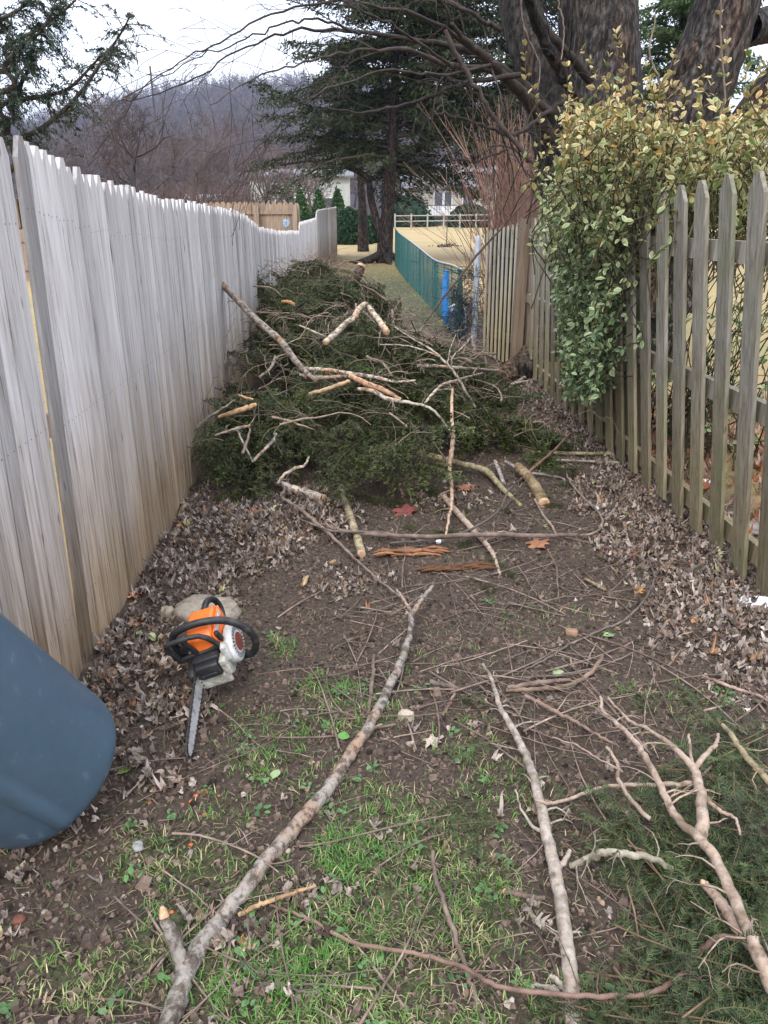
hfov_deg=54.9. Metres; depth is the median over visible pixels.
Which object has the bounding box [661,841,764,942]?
fir bough
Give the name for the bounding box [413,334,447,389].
evergreen bough
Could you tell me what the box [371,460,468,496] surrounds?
evergreen bough
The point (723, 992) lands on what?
fir bough
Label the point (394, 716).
twig
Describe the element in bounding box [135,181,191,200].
brush shrub
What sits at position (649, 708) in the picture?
twig
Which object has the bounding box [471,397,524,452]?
evergreen bough
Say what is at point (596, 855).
cut branch
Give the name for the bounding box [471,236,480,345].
metal post
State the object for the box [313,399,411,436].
bare stick
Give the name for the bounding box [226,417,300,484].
evergreen bough
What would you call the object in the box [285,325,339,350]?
evergreen bough
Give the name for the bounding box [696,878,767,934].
fir bough
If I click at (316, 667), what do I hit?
twig
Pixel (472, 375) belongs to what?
bare stick
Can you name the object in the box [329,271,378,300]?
evergreen bough
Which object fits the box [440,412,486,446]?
evergreen bough
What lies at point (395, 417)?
bare stick
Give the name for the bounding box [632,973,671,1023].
fir bough
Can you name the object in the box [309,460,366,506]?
evergreen bough
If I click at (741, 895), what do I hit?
fir bough
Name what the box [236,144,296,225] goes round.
bare tree
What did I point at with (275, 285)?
evergreen bough
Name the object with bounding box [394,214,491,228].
rail fence
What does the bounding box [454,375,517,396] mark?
bare stick
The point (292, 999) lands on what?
twig
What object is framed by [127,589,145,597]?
fallen leaf
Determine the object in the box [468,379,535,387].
cut branch
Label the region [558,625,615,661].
twig
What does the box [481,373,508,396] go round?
evergreen bough
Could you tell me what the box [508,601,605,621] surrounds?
twig
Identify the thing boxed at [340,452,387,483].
evergreen bough
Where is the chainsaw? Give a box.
[164,596,259,759]
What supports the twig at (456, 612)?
on the ground at (420, 239)
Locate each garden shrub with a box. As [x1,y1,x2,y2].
[393,195,431,226]
[428,216,436,226]
[446,202,490,227]
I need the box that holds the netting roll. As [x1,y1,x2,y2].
[424,249,488,345]
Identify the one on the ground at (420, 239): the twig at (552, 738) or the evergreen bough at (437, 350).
the twig at (552, 738)
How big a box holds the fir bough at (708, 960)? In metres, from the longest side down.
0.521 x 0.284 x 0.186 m
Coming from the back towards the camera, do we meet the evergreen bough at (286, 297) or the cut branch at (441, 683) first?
the evergreen bough at (286, 297)
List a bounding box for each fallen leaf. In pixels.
[117,766,131,773]
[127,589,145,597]
[243,507,262,514]
[270,770,279,778]
[337,732,349,738]
[392,503,416,516]
[423,734,443,747]
[456,484,475,491]
[525,538,549,548]
[553,669,563,673]
[617,548,638,558]
[634,586,643,593]
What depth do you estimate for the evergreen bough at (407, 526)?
3.99 m
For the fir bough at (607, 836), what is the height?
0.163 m
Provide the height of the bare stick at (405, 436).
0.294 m
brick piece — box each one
[12,914,25,925]
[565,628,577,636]
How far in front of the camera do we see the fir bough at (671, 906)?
1.73 m
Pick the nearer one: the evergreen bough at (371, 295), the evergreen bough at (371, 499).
the evergreen bough at (371, 499)
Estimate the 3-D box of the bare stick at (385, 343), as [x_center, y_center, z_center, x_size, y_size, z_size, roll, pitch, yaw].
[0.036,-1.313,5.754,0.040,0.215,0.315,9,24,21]
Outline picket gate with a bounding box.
[483,219,529,362]
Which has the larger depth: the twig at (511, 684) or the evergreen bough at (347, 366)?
the evergreen bough at (347, 366)
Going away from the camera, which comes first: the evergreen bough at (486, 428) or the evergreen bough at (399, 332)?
the evergreen bough at (486, 428)
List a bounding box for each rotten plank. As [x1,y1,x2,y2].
[373,545,451,556]
[416,562,497,571]
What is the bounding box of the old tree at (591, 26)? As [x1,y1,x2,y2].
[57,0,767,382]
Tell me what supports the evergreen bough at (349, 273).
on the evergreen bough at (342, 288)
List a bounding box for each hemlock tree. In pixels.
[239,0,532,264]
[300,34,433,251]
[398,0,558,222]
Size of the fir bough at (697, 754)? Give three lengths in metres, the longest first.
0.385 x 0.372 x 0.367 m
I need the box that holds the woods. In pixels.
[0,59,534,216]
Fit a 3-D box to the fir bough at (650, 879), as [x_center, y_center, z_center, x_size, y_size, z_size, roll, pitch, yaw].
[0.743,0.963,1.852,0.422,0.118,0.334,13,25,29]
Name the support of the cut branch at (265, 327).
on the board fence at (134, 314)
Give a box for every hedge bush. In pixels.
[307,208,324,219]
[336,206,373,244]
[367,213,376,242]
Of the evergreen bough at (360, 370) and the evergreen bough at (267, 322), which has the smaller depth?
the evergreen bough at (360, 370)
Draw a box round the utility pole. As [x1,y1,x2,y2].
[149,66,163,189]
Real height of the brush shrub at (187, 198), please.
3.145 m
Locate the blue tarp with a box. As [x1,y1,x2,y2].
[441,270,449,324]
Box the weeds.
[0,598,736,1023]
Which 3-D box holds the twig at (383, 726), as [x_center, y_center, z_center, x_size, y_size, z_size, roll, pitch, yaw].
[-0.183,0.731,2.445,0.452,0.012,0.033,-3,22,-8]
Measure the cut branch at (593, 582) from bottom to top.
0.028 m
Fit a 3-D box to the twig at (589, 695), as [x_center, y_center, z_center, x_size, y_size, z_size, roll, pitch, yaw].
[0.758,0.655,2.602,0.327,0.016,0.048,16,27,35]
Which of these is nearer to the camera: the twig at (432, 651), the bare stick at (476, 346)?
the twig at (432, 651)
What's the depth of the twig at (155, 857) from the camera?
1.99 m
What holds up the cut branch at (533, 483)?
on the ground at (420, 239)
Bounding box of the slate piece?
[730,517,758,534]
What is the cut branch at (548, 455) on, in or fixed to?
on the ground at (420, 239)
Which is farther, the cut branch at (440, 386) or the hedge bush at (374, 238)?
the hedge bush at (374, 238)
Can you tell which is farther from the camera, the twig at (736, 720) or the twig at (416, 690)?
the twig at (416, 690)
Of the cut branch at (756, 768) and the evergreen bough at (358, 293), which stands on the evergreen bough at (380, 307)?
the evergreen bough at (358, 293)
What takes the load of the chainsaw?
on the ground at (420, 239)
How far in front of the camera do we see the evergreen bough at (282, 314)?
7.06 m
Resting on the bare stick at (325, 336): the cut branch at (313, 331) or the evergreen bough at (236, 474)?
the cut branch at (313, 331)
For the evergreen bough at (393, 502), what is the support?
on the ground at (420, 239)
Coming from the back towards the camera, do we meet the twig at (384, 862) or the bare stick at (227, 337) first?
the bare stick at (227, 337)
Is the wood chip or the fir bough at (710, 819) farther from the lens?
the wood chip
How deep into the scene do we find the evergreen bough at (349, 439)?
4.82 m
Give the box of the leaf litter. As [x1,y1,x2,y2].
[0,376,767,1023]
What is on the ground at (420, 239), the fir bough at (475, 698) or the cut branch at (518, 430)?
the fir bough at (475, 698)
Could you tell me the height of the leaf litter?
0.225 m
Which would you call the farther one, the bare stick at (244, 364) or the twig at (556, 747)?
the bare stick at (244, 364)
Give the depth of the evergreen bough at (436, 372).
5.84 m
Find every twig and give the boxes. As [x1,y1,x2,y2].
[27,1007,205,1023]
[94,979,163,1010]
[110,750,186,770]
[111,807,205,930]
[113,895,185,948]
[116,701,212,749]
[133,901,222,987]
[137,733,287,801]
[140,854,164,958]
[145,906,233,1023]
[157,890,208,966]
[162,869,238,926]
[164,682,168,747]
[172,828,291,872]
[178,888,341,1023]
[203,945,384,1010]
[209,701,288,756]
[223,725,292,752]
[242,867,294,1010]
[242,936,276,1000]
[247,884,295,898]
[258,661,381,674]
[259,723,395,737]
[267,744,336,775]
[278,582,342,617]
[280,701,355,714]
[286,958,375,1000]
[288,683,365,720]
[289,666,363,685]
[298,784,356,849]
[299,806,451,847]
[301,669,377,723]
[302,814,369,835]
[304,665,339,748]
[306,636,366,678]
[315,668,341,711]
[316,914,418,1023]
[319,671,399,745]
[328,606,389,620]
[329,583,428,618]
[330,784,391,805]
[333,685,373,700]
[334,924,415,1023]
[336,706,448,732]
[339,609,416,613]
[340,573,380,617]
[343,635,376,715]
[344,917,427,952]
[347,608,376,668]
[350,620,407,643]
[355,683,376,714]
[359,654,399,665]
[360,606,405,620]
[363,827,443,884]
[367,602,403,611]
[368,671,469,695]
[372,582,432,602]
[376,653,457,666]
[376,688,469,694]
[378,667,416,750]
[379,629,406,653]
[382,730,432,739]
[384,664,404,729]
[390,567,409,602]
[390,594,434,615]
[398,545,425,587]
[401,751,430,765]
[402,571,497,587]
[403,630,464,663]
[410,920,460,967]
[412,641,463,661]
[415,688,513,709]
[415,716,446,726]
[416,879,453,936]
[420,639,493,671]
[420,691,461,720]
[422,859,542,890]
[429,670,527,718]
[430,691,439,743]
[432,572,490,584]
[433,844,474,938]
[436,585,462,628]
[439,670,485,706]
[440,571,481,612]
[441,640,527,666]
[442,590,506,619]
[450,651,551,692]
[450,661,518,711]
[452,668,584,711]
[454,721,582,810]
[454,949,540,983]
[455,559,535,581]
[457,529,529,550]
[466,576,565,614]
[467,610,533,627]
[475,720,642,763]
[477,597,531,634]
[477,920,533,945]
[480,670,573,693]
[480,678,541,734]
[491,634,519,698]
[499,522,540,539]
[499,595,565,608]
[503,643,620,663]
[505,838,542,877]
[506,634,535,671]
[507,635,559,658]
[508,574,541,611]
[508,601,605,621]
[510,566,556,573]
[511,671,588,690]
[511,821,590,916]
[512,714,562,728]
[513,723,595,760]
[515,565,540,593]
[517,559,568,573]
[519,687,533,714]
[520,512,568,543]
[520,660,625,714]
[521,708,568,788]
[523,694,635,731]
[529,556,569,584]
[534,702,535,764]
[535,643,617,673]
[537,933,595,1023]
[539,705,606,820]
[541,599,606,616]
[544,577,613,594]
[544,641,632,671]
[547,581,610,602]
[553,564,587,587]
[554,683,642,720]
[555,696,611,703]
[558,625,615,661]
[561,658,651,756]
[563,723,655,736]
[563,866,688,951]
[565,584,653,597]
[572,642,597,665]
[573,914,645,938]
[576,532,641,542]
[582,633,698,681]
[584,553,636,573]
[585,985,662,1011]
[589,594,697,617]
[600,831,648,928]
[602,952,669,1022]
[604,553,654,593]
[611,643,668,655]
[618,690,653,703]
[618,765,712,821]
[621,788,675,829]
[634,655,664,683]
[635,765,727,778]
[638,674,720,685]
[639,629,721,662]
[639,651,758,666]
[642,579,698,624]
[644,658,685,735]
[644,674,655,722]
[645,688,657,726]
[654,662,746,734]
[655,637,705,651]
[669,554,728,574]
[676,622,717,649]
[684,693,767,749]
[704,692,767,711]
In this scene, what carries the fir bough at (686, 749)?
on the ground at (420, 239)
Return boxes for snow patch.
[736,596,767,607]
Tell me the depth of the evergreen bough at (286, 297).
7.26 m
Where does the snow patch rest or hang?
on the ground at (420, 239)
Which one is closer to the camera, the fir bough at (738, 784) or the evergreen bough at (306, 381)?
the fir bough at (738, 784)
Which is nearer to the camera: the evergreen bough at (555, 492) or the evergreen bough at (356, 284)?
the evergreen bough at (555, 492)
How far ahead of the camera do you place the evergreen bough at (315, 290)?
7.44 m
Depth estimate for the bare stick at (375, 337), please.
5.49 m
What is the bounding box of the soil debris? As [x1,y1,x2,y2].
[0,392,767,1023]
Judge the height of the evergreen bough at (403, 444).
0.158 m
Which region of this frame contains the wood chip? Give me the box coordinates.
[302,575,308,586]
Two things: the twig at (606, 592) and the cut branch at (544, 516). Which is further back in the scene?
the cut branch at (544, 516)
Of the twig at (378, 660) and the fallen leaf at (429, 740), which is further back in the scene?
the twig at (378, 660)
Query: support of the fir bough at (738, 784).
on the ground at (420, 239)
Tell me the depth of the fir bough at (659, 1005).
1.58 m
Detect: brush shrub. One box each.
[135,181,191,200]
[136,187,168,198]
[151,184,228,206]
[177,181,243,206]
[180,181,263,203]
[224,188,277,223]
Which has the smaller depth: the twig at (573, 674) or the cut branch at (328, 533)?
the twig at (573, 674)
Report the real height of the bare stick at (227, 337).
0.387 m
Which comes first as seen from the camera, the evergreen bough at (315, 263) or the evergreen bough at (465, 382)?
the evergreen bough at (465, 382)
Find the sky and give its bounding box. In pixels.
[0,0,767,146]
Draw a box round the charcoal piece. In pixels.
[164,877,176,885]
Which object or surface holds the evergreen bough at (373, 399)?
on the evergreen bough at (360, 422)
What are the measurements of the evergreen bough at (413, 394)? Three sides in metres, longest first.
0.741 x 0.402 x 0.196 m
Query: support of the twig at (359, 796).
on the ground at (420, 239)
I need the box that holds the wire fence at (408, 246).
[395,228,462,334]
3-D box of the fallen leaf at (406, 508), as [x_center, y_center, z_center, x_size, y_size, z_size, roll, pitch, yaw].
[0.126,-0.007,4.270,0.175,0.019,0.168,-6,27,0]
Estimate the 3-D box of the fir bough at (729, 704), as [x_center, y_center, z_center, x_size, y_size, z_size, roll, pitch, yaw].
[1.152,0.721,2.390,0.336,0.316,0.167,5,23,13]
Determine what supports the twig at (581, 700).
on the ground at (420, 239)
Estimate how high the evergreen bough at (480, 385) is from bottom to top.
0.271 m
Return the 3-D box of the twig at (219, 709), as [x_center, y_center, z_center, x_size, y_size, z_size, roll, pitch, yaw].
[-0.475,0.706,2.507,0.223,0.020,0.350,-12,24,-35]
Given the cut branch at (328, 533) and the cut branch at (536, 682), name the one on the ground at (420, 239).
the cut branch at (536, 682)
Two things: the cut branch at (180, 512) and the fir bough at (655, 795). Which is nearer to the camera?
the fir bough at (655, 795)
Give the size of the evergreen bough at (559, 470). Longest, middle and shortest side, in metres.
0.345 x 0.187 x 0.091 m
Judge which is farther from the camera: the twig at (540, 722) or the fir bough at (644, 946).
the twig at (540, 722)
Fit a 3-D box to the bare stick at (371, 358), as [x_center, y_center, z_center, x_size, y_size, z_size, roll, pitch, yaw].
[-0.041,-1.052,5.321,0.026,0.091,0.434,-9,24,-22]
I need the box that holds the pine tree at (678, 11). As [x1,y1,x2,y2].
[639,0,767,116]
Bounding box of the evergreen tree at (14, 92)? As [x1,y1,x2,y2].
[0,0,176,176]
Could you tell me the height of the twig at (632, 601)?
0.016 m
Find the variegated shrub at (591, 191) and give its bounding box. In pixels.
[502,0,767,470]
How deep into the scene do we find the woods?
300.07 m
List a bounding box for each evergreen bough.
[187,425,267,483]
[191,410,226,483]
[202,394,266,438]
[208,384,265,466]
[208,393,273,452]
[212,397,308,431]
[214,402,265,502]
[214,404,289,433]
[215,378,284,429]
[221,382,242,404]
[222,380,322,422]
[225,347,273,376]
[225,386,327,454]
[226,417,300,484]
[231,404,293,503]
[235,369,320,411]
[237,325,303,356]
[243,340,308,380]
[243,361,295,380]
[243,391,333,457]
[245,331,295,348]
[246,314,276,343]
[247,332,295,369]
[249,319,261,346]
[250,359,303,371]
[252,386,303,436]
[253,288,320,322]
[255,290,289,316]
[255,298,283,337]
[256,283,276,313]
[257,270,272,306]
[257,309,291,324]
[259,294,308,320]
[261,281,306,311]
[262,338,352,371]
[266,291,305,304]
[268,281,299,294]
[268,321,313,329]
[268,329,304,365]
[269,292,294,331]
[269,372,343,418]
[271,260,336,283]
[272,403,303,451]
[273,297,308,365]
[273,425,317,468]
[276,327,326,362]
[276,382,352,421]
[277,262,290,283]
[277,272,310,288]
[277,401,340,473]
[279,372,317,433]
[280,330,380,366]
[280,387,334,431]
[284,287,324,318]
[285,282,337,298]
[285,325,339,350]
[288,259,350,282]
[288,313,316,338]
[292,268,340,295]
[292,345,362,413]
[292,359,340,422]
[293,265,311,274]
[294,319,329,335]
[295,293,339,321]
[295,333,393,363]
[296,310,315,335]
[297,283,340,324]
[297,325,339,355]
[297,351,336,388]
[297,399,364,414]
[299,259,333,277]
[299,326,341,357]
[300,280,335,329]
[302,298,368,339]
[303,285,338,316]
[305,286,363,303]
[305,490,338,508]
[307,269,368,302]
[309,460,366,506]
[310,440,403,468]
[313,356,341,374]
[316,279,362,303]
[316,442,369,489]
[321,271,366,301]
[322,416,372,478]
[328,288,373,304]
[328,309,358,352]
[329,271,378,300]
[329,358,364,370]
[330,359,351,420]
[330,417,367,440]
[330,437,401,484]
[331,314,411,356]
[332,267,365,278]
[332,373,376,420]
[332,395,378,425]
[333,354,375,404]
[335,369,430,398]
[336,299,351,313]
[336,336,378,374]
[336,399,410,455]
[337,283,365,315]
[337,297,369,315]
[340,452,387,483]
[343,281,372,311]
[343,407,384,438]
[346,308,409,357]
[347,355,384,372]
[347,493,371,499]
[350,400,415,430]
[351,384,385,438]
[354,282,391,315]
[354,437,408,483]
[355,293,378,340]
[359,277,395,313]
[361,274,390,321]
[361,286,391,304]
[361,493,388,509]
[362,399,420,465]
[363,342,428,373]
[364,360,400,392]
[369,283,387,313]
[369,314,418,340]
[369,388,444,427]
[371,440,423,464]
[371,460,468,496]
[372,297,402,315]
[372,383,424,448]
[376,393,420,422]
[377,299,403,324]
[377,374,454,423]
[378,499,407,507]
[380,420,480,457]
[382,380,458,411]
[383,331,422,385]
[387,299,399,324]
[388,296,401,323]
[388,312,406,345]
[392,336,426,357]
[393,366,452,381]
[394,333,442,387]
[396,341,454,373]
[396,360,438,438]
[397,359,421,376]
[398,376,471,424]
[400,492,424,501]
[401,321,447,387]
[402,522,420,533]
[405,422,438,473]
[408,361,458,422]
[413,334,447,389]
[417,397,449,411]
[417,480,441,497]
[420,408,483,451]
[425,424,527,445]
[427,341,464,372]
[427,387,500,415]
[431,505,447,513]
[431,529,460,533]
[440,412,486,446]
[442,358,501,372]
[445,353,476,385]
[445,370,473,388]
[446,344,471,362]
[446,385,484,437]
[448,364,480,415]
[449,354,468,389]
[453,353,488,403]
[454,411,488,460]
[455,539,474,547]
[456,383,485,423]
[457,355,497,412]
[460,384,498,424]
[462,367,515,382]
[466,356,489,388]
[467,366,510,388]
[467,389,515,456]
[468,372,485,400]
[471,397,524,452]
[474,449,496,454]
[476,371,502,411]
[479,379,524,408]
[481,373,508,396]
[481,555,505,566]
[482,581,496,594]
[488,382,519,415]
[493,412,550,448]
[493,567,517,578]
[494,385,548,403]
[500,415,540,441]
[500,505,518,516]
[501,418,523,436]
[516,419,555,446]
[518,424,565,470]
[519,427,551,470]
[520,427,571,450]
[527,424,559,451]
[542,465,586,479]
[544,502,568,508]
[550,491,574,494]
[552,480,577,487]
[565,432,584,449]
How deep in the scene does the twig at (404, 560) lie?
3.58 m
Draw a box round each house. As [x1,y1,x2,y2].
[246,169,353,229]
[396,164,497,224]
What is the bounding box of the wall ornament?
[283,219,289,228]
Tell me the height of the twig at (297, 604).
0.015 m
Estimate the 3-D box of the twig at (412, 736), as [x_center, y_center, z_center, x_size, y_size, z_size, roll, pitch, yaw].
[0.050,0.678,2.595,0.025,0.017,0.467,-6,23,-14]
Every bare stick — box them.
[182,438,223,465]
[195,364,221,425]
[212,392,253,418]
[224,299,243,363]
[228,407,352,435]
[235,354,252,379]
[240,361,288,399]
[241,307,286,328]
[241,427,250,454]
[245,356,312,420]
[253,285,282,296]
[256,311,288,331]
[257,347,283,375]
[257,410,320,448]
[258,367,300,389]
[260,414,300,453]
[269,313,324,359]
[272,416,316,432]
[273,377,326,411]
[275,354,309,365]
[279,412,370,425]
[287,314,312,319]
[294,371,346,399]
[295,246,365,273]
[303,304,344,327]
[310,318,343,359]
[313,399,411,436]
[324,387,383,420]
[328,352,398,382]
[332,291,372,320]
[339,335,408,352]
[353,410,406,418]
[360,284,387,301]
[363,266,383,285]
[366,355,390,373]
[367,301,432,345]
[380,326,394,357]
[380,363,432,378]
[381,352,416,383]
[385,422,434,452]
[389,346,404,361]
[389,412,453,480]
[391,309,395,323]
[392,337,424,373]
[393,320,430,333]
[394,295,436,333]
[397,377,449,408]
[418,376,457,413]
[419,324,437,332]
[426,323,444,372]
[435,385,491,432]
[437,357,472,363]
[441,319,474,352]
[444,348,485,392]
[447,352,495,372]
[449,425,499,463]
[453,407,506,425]
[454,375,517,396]
[457,374,507,425]
[459,328,495,360]
[465,366,480,380]
[471,379,502,402]
[480,354,499,374]
[484,375,560,417]
[503,400,525,433]
[513,414,548,436]
[532,421,545,424]
[568,397,619,448]
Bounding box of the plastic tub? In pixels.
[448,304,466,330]
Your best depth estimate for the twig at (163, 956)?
1.72 m
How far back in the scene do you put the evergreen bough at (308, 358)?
6.82 m
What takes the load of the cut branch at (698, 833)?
on the fir bough at (708, 960)
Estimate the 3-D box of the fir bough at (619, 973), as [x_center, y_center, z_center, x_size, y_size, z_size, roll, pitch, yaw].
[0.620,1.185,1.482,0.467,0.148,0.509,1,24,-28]
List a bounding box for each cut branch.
[158,583,434,1023]
[176,502,186,527]
[190,398,235,445]
[213,924,234,1012]
[215,412,257,462]
[218,403,256,417]
[222,281,319,382]
[238,395,252,399]
[238,884,316,916]
[242,904,738,1003]
[252,433,276,462]
[259,355,276,377]
[260,982,319,993]
[266,496,399,597]
[275,479,326,500]
[277,456,309,483]
[281,300,294,306]
[295,324,328,337]
[299,373,347,379]
[299,519,389,532]
[305,362,414,382]
[309,379,350,395]
[309,519,575,541]
[322,302,367,345]
[336,477,365,557]
[345,263,364,287]
[348,373,400,399]
[357,387,460,445]
[366,305,389,335]
[367,654,375,715]
[380,327,475,407]
[390,479,520,543]
[402,850,486,1023]
[415,438,521,505]
[417,358,498,372]
[423,194,529,324]
[424,372,482,402]
[430,679,456,689]
[436,493,512,574]
[438,388,454,534]
[442,692,455,715]
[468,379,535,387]
[481,663,581,1023]
[484,418,555,444]
[493,460,505,485]
[502,888,544,900]
[504,376,526,389]
[504,460,565,484]
[506,654,603,691]
[506,678,570,689]
[514,462,549,507]
[519,433,570,481]
[520,547,674,672]
[521,651,635,700]
[522,680,615,755]
[525,458,618,463]
[531,451,612,455]
[534,498,555,533]
[535,667,767,993]
[547,549,559,602]
[564,470,603,536]
[569,810,673,915]
[584,578,606,590]
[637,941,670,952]
[687,714,767,795]
[700,879,747,949]
[702,668,767,706]
[732,677,765,712]
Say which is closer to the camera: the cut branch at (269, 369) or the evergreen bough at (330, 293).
the cut branch at (269, 369)
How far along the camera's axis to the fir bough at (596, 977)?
1.65 m
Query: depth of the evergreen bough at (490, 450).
5.30 m
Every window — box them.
[324,197,332,207]
[433,191,442,210]
[444,191,451,210]
[462,196,473,203]
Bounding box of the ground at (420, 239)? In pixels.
[0,221,767,1023]
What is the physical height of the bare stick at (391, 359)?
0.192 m
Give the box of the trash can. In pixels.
[0,613,115,848]
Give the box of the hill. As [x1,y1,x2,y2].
[13,103,534,216]
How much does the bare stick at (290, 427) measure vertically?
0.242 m
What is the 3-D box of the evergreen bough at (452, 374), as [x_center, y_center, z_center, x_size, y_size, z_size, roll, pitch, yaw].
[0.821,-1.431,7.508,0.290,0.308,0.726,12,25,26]
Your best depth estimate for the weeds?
1.93 m
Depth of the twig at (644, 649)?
2.88 m
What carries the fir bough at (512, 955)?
on the ground at (420, 239)
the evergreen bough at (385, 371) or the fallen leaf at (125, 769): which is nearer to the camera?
the fallen leaf at (125, 769)
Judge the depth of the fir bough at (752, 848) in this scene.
1.91 m
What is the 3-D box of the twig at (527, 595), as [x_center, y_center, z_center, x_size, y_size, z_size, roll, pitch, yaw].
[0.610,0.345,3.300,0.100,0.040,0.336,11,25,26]
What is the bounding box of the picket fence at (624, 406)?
[524,171,767,596]
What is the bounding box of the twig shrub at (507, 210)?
[398,90,540,316]
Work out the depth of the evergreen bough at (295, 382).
5.79 m
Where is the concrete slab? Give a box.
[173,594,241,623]
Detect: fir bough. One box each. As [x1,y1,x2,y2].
[421,808,519,849]
[426,737,498,766]
[431,843,507,902]
[433,782,499,833]
[450,844,516,901]
[455,694,494,710]
[463,896,527,927]
[494,787,584,835]
[497,940,554,994]
[523,818,589,858]
[524,958,761,1023]
[531,746,559,765]
[548,778,586,818]
[551,810,595,837]
[571,813,676,872]
[575,943,761,1023]
[577,830,588,857]
[578,772,767,877]
[581,821,632,841]
[582,785,617,837]
[582,885,661,1023]
[582,886,598,938]
[584,797,671,887]
[584,805,685,944]
[585,902,760,1012]
[598,939,629,964]
[609,822,763,929]
[610,684,624,704]
[611,911,749,1020]
[611,930,714,1023]
[612,932,674,977]
[612,965,670,1022]
[615,901,767,1016]
[616,780,726,898]
[618,1008,685,1023]
[621,688,682,714]
[622,734,767,818]
[626,792,717,945]
[627,822,767,903]
[627,838,767,988]
[628,844,741,939]
[629,886,726,1023]
[631,829,762,918]
[631,952,758,1023]
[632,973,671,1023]
[633,801,741,911]
[636,916,760,1023]
[638,971,706,1018]
[640,899,760,973]
[642,847,729,966]
[643,946,767,1023]
[645,961,724,991]
[646,862,759,997]
[648,813,767,910]
[649,849,767,932]
[649,860,709,940]
[653,912,767,989]
[654,759,744,812]
[657,739,759,821]
[658,710,678,753]
[660,764,739,828]
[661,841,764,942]
[663,929,766,1023]
[664,932,767,1023]
[665,976,767,1023]
[667,678,705,707]
[671,716,725,775]
[671,835,754,869]
[675,726,766,776]
[675,808,762,919]
[677,810,736,879]
[681,687,767,771]
[681,921,767,1018]
[686,871,763,925]
[693,912,762,945]
[694,856,767,894]
[695,972,764,1023]
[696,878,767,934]
[699,693,764,714]
[699,748,767,811]
[701,786,767,886]
[702,697,767,754]
[704,902,767,984]
[709,949,758,1022]
[713,772,767,888]
[714,946,754,973]
[724,864,767,913]
[727,772,767,894]
[731,726,767,802]
[731,833,767,921]
[732,761,767,823]
[736,848,767,883]
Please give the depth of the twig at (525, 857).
1.96 m
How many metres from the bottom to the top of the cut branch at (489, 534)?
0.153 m
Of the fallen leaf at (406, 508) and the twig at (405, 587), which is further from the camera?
the fallen leaf at (406, 508)
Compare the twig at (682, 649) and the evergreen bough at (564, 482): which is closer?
the twig at (682, 649)
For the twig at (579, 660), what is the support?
on the ground at (420, 239)
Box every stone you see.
[132,840,143,852]
[159,605,173,617]
[397,709,413,721]
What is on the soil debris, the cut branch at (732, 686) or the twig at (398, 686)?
the cut branch at (732, 686)
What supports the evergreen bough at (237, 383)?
on the evergreen bough at (233, 388)
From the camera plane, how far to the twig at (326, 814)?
2.13 m
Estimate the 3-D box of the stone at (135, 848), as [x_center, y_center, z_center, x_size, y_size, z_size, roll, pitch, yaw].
[-0.669,0.909,2.011,0.030,0.022,0.038,-6,23,-23]
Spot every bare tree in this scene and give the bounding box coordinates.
[43,84,199,192]
[46,104,127,184]
[49,138,103,181]
[88,96,177,197]
[105,129,170,192]
[123,111,232,199]
[147,121,235,200]
[157,107,250,192]
[188,123,269,202]
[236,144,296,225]
[254,143,320,216]
[288,156,331,212]
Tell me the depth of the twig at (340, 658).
2.87 m
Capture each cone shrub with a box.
[294,189,310,221]
[310,188,325,213]
[330,188,344,211]
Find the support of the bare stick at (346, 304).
on the evergreen bough at (364, 324)
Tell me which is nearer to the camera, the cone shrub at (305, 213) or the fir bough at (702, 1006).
the fir bough at (702, 1006)
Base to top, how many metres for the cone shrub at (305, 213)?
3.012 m
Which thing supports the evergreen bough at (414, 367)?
on the evergreen bough at (436, 372)
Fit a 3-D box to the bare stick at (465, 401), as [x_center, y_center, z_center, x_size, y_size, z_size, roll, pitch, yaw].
[0.529,-0.729,5.101,0.413,0.324,0.204,-1,22,-2]
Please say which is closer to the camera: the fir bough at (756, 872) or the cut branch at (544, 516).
the fir bough at (756, 872)
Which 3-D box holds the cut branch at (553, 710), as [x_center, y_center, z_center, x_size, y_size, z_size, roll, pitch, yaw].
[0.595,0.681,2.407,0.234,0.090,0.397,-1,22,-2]
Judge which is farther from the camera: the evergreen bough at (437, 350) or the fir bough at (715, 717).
the evergreen bough at (437, 350)
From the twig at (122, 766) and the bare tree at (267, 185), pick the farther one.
the bare tree at (267, 185)
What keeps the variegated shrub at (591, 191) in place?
on the ground at (420, 239)
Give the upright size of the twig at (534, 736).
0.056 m
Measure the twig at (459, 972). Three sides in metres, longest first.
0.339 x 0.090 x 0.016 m
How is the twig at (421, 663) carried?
on the ground at (420, 239)
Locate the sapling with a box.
[428,220,461,247]
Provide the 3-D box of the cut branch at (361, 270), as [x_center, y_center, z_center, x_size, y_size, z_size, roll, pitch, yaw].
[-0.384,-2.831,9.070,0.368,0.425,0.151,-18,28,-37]
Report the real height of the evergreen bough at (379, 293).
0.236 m
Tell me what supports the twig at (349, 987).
on the ground at (420, 239)
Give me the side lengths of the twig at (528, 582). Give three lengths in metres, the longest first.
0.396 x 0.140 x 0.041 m
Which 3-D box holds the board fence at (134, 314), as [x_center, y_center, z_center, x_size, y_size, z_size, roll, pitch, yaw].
[-1.690,-5.769,16.220,0.349,1.945,29.637,-1,22,-1]
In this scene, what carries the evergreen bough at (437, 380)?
on the ground at (420, 239)
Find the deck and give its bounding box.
[426,205,455,225]
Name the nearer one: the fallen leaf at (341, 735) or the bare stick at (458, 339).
the fallen leaf at (341, 735)
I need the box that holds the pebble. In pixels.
[52,917,58,922]
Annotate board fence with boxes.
[0,137,82,679]
[13,135,336,661]
[19,202,299,280]

